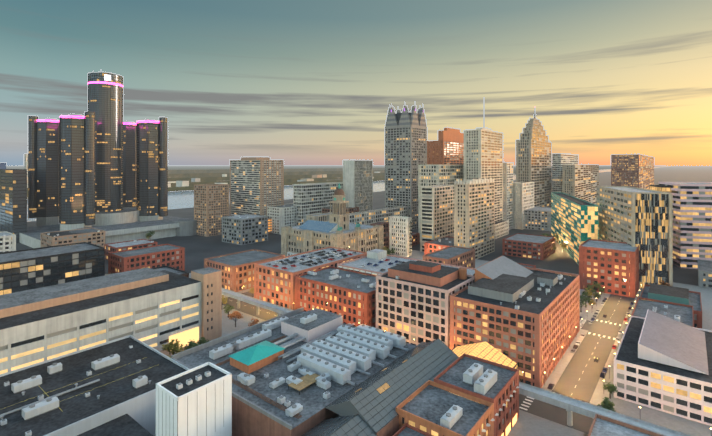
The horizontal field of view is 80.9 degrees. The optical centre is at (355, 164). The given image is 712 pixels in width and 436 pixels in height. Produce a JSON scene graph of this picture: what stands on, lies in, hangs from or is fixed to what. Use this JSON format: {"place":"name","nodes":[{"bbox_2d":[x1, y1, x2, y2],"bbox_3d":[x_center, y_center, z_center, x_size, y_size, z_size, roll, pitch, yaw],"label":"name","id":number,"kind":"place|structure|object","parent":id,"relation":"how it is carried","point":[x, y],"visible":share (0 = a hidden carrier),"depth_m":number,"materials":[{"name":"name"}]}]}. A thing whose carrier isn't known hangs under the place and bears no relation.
{"place":"outdoors","nodes":[
{"label":"outdoors","id":0,"kind":"place"},
{"bbox_2d":[24,154,379,187],"bbox_3d":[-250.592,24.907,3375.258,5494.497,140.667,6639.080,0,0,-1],"label":"windsor shore","id":1,"kind":"structure","parent":0,"point":[182,183],"depth_m":1855.81,"materials":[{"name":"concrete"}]},
{"bbox_2d":[6,166,656,198],"bbox_3d":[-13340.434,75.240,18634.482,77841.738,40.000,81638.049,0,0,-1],"label":"shore land","id":2,"kind":"structure","parent":0,"point":[213,175],"depth_m":3420.63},
{"bbox_2d":[27,166,669,221],"bbox_3d":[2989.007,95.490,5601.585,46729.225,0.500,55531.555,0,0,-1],"label":"river water","id":3,"kind":"structure","parent":0,"point":[180,199],"depth_m":1304.37,"materials":[{"name":"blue liquid"}]},
{"bbox_2d":[0,0,711,191],"label":"sky","id":4,"kind":"structure","parent":0,"point":[295,82],"materials":[{"name":"blue"}]},
{"bbox_2d":[16,166,711,433],"bbox_3d":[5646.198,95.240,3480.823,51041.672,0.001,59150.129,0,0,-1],"label":"ground","id":5,"kind":"structure","parent":0,"point":[199,249],"depth_m":359.18,"materials":[{"name":"grey asphalt"}]},
{"bbox_2d":[0,163,26,242],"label":"office building","id":6,"kind":"structure","parent":5,"relation":"on","point":[13,201],"depth_m":515.52,"materials":[{"name":"black glass"}]},
{"bbox_2d":[19,72,196,247],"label":"skyscraper complex","id":7,"kind":"structure","parent":5,"relation":"on","point":[101,165],"depth_m":581.81,"materials":[{"name":"black glass"}]},
{"bbox_2d":[0,267,221,373],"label":"parking garage","id":8,"kind":"structure","parent":5,"relation":"on","point":[155,309],"depth_m":195.88,"materials":[{"name":"grey concrete"}]},
{"bbox_2d":[0,242,284,294],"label":"blocks","id":9,"kind":"structure","parent":5,"relation":"on","point":[28,269],"depth_m":316.11,"materials":[{"name":"red brick"}]},
{"bbox_2d":[0,307,415,435],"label":"flat-roofed building","id":10,"kind":"structure","parent":5,"relation":"on","point":[194,391],"depth_m":149.69,"materials":[{"name":"grey concrete"}]},
{"bbox_2d":[0,278,565,419],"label":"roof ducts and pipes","id":11,"kind":"object","parent":10,"relation":"on","point":[308,379],"visible":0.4,"depth_m":156.14,"materials":[{"name":"metal"}]},
{"bbox_2d":[194,184,228,236],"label":"high-rise building","id":12,"kind":"structure","parent":5,"relation":"on","point":[211,205],"depth_m":562.95,"materials":[{"name":"brown concrete"}]},
{"bbox_2d":[229,157,283,233],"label":"millender apartments","id":13,"kind":"structure","parent":5,"relation":"on","point":[256,185],"depth_m":599.39,"materials":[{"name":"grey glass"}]},
{"bbox_2d":[254,246,366,309],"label":"brick building","id":14,"kind":"structure","parent":5,"relation":"on","point":[274,285],"depth_m":287.99,"materials":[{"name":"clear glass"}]},
{"bbox_2d":[293,182,342,225],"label":"office building","id":15,"kind":"structure","parent":5,"relation":"on","point":[311,198],"depth_m":602.94,"materials":[{"name":"white concrete"}]},
{"bbox_2d":[306,212,331,221],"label":"building","id":16,"kind":"structure","parent":5,"relation":"on","point":[324,217],"depth_m":487.22,"materials":[{"name":"beige concrete"}]},
{"bbox_2d":[281,183,383,255],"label":"domed building","id":17,"kind":"structure","parent":5,"relation":"on","point":[338,230],"depth_m":412.26,"materials":[{"name":"stone"}]},
{"bbox_2d":[295,266,375,327],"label":"brick building","id":18,"kind":"structure","parent":5,"relation":"on","point":[349,296],"depth_m":252.32,"materials":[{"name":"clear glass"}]},
{"bbox_2d":[0,203,711,288],"bbox_3d":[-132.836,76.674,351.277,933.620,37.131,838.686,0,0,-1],"label":"low-rise buildings","id":19,"kind":"structure","parent":5,"relation":"on","point":[243,229],"depth_m":464.81,"materials":[{"name":"grey concrete"}]},
{"bbox_2d":[343,160,372,211],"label":"high-rise building","id":20,"kind":"structure","parent":5,"relation":"on","point":[358,183],"depth_m":649.25,"materials":[{"name":"grey concrete"}]},
{"bbox_2d":[146,231,601,311],"bbox_3d":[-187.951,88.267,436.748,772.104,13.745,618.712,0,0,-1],"label":"trees","id":21,"kind":"object","parent":5,"relation":"on","point":[588,291],"visible":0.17,"depth_m":295.39,"materials":[{"name":"green plant"}]},
{"bbox_2d":[348,206,407,224],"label":"office building","id":22,"kind":"structure","parent":5,"relation":"on","point":[369,217],"depth_m":551.49,"materials":[{"name":"concrete"}]},
{"bbox_2d":[370,221,388,247],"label":"building","id":23,"kind":"structure","parent":5,"relation":"on","point":[386,233],"depth_m":460.87,"materials":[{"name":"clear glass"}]},
{"bbox_2d":[105,273,689,435],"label":"elevated rail track","id":24,"kind":"structure","parent":5,"relation":"on","point":[570,405],"depth_m":153.17,"materials":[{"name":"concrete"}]},
{"bbox_2d":[389,216,411,256],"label":"white building","id":25,"kind":"structure","parent":5,"relation":"on","point":[400,234],"depth_m":437.65,"materials":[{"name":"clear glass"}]},
{"bbox_2d":[385,103,426,229],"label":"skyscraper","id":26,"kind":"structure","parent":5,"relation":"on","point":[405,143],"depth_m":621.24,"materials":[{"name":"grey stone"}]},
{"bbox_2d":[337,249,474,274],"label":"low-rise building","id":27,"kind":"structure","parent":5,"relation":"on","point":[374,256],"depth_m":297.55,"materials":[{"name":"grey concrete"}]},
{"bbox_2d":[376,260,474,347],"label":"office building","id":28,"kind":"structure","parent":5,"relation":"on","point":[412,300],"depth_m":216.86,"materials":[{"name":"beige concrete"}]},
{"bbox_2d":[153,250,711,435],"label":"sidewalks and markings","id":29,"kind":"object","parent":5,"relation":"on","point":[527,424],"visible":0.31,"depth_m":176.63,"materials":[{"name":"white concrete"}]},
{"bbox_2d":[161,249,617,411],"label":"street trees","id":30,"kind":"object","parent":29,"relation":"on","point":[605,403],"visible":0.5,"depth_m":202.45,"materials":[{"name":"green plant"}]},
{"bbox_2d":[242,284,711,435],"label":"street lamps","id":31,"kind":"object","parent":29,"relation":"on","point":[569,339],"visible":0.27,"depth_m":217.38,"materials":[{"name":"metal"}]},
{"bbox_2d":[420,184,453,251],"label":"white building","id":32,"kind":"structure","parent":5,"relation":"on","point":[436,212],"depth_m":455.88,"materials":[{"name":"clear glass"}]},
{"bbox_2d":[427,127,463,164],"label":"skyscraper","id":33,"kind":"structure","parent":5,"relation":"on","point":[447,148],"depth_m":717.87,"materials":[{"name":"orange brick"}]},
{"bbox_2d":[266,248,633,389],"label":"cars","id":34,"kind":"object","parent":5,"relation":"on","point":[573,350],"visible":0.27,"depth_m":293.44,"materials":[{"name":"grey paint"}]},
{"bbox_2d":[393,342,518,435],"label":"greektown brick row","id":35,"kind":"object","parent":5,"relation":"on","point":[472,389],"visible":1,"depth_m":142.81,"materials":[{"name":"orange brick"}]},
{"bbox_2d":[454,178,494,259],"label":"high-rise building","id":36,"kind":"structure","parent":5,"relation":"on","point":[474,213],"depth_m":419.51,"materials":[{"name":"beige concrete"}]},
{"bbox_2d":[464,128,502,221],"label":"skyscraper","id":37,"kind":"structure","parent":5,"relation":"on","point":[483,153],"depth_m":536.25,"materials":[{"name":"beige stone"}]},
{"bbox_2d":[450,255,579,387],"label":"brick building","id":38,"kind":"structure","parent":5,"relation":"on","point":[531,334],"depth_m":196.47,"materials":[{"name":"orange brick"}]},
{"bbox_2d":[512,182,533,229],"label":"high-rise building","id":39,"kind":"structure","parent":5,"relation":"on","point":[522,196],"depth_m":620.03,"materials":[{"name":"concrete"}]},
{"bbox_2d":[423,239,638,297],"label":"blocks","id":40,"kind":"structure","parent":5,"relation":"on","point":[611,267],"depth_m":313.62,"materials":[{"name":"red brick"}]},
{"bbox_2d":[516,107,551,206],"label":"skyscraper","id":41,"kind":"structure","parent":5,"relation":"on","point":[533,154],"depth_m":685.44,"materials":[{"name":"stone"}]},
{"bbox_2d":[552,153,577,192],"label":"banded tower","id":42,"kind":"structure","parent":5,"relation":"on","point":[559,160],"depth_m":773.74,"materials":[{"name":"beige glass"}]},
{"bbox_2d":[551,192,597,264],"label":"office building","id":43,"kind":"structure","parent":5,"relation":"on","point":[574,223],"depth_m":425.35,"materials":[{"name":"teal glass"}]},
{"bbox_2d":[532,233,669,285],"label":"park trees","id":44,"kind":"object","parent":5,"relation":"on","point":[556,236],"visible":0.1,"depth_m":456.72,"materials":[{"name":"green plant"}]},
{"bbox_2d":[596,186,672,287],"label":"cream office block","id":45,"kind":"structure","parent":5,"relation":"on","point":[636,217],"depth_m":321.57,"materials":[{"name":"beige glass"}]},
{"bbox_2d":[587,283,711,435],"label":"buildings","id":46,"kind":"structure","parent":5,"relation":"on","point":[663,359],"depth_m":169.36,"materials":[{"name":"white concrete"}]},
{"bbox_2d":[649,182,711,268],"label":"office building","id":47,"kind":"structure","parent":5,"relation":"on","point":[692,223],"depth_m":382.91,"materials":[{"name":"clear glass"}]},
{"bbox_2d":[302,338,458,435],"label":"casino atriums","id":48,"kind":"object","parent":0,"point":[368,406],"visible":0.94,"depth_m":139.36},
{"bbox_2d":[418,165,463,232],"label":"high-rise building","id":49,"kind":"structure","parent":0,"point":[429,175],"depth_m":514.59,"materials":[{"name":"beige concrete"}]},
{"bbox_2d":[503,162,512,229],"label":"slim tower","id":50,"kind":"structure","parent":0,"point":[507,186],"depth_m":606.32,"materials":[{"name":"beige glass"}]},
{"bbox_2d":[562,165,598,204],"bbox_3d":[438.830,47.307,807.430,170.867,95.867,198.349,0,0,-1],"label":"cream tower","id":51,"kind":"structure","parent":0,"point":[580,182],"depth_m":751.56,"materials":[{"name":"beige concrete"}]},
{"bbox_2d":[611,154,653,188],"bbox_3d":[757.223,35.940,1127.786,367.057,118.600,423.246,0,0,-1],"label":"dark tower","id":52,"kind":"structure","parent":0,"point":[634,170],"depth_m":936.63,"materials":[{"name":"brown brick"}]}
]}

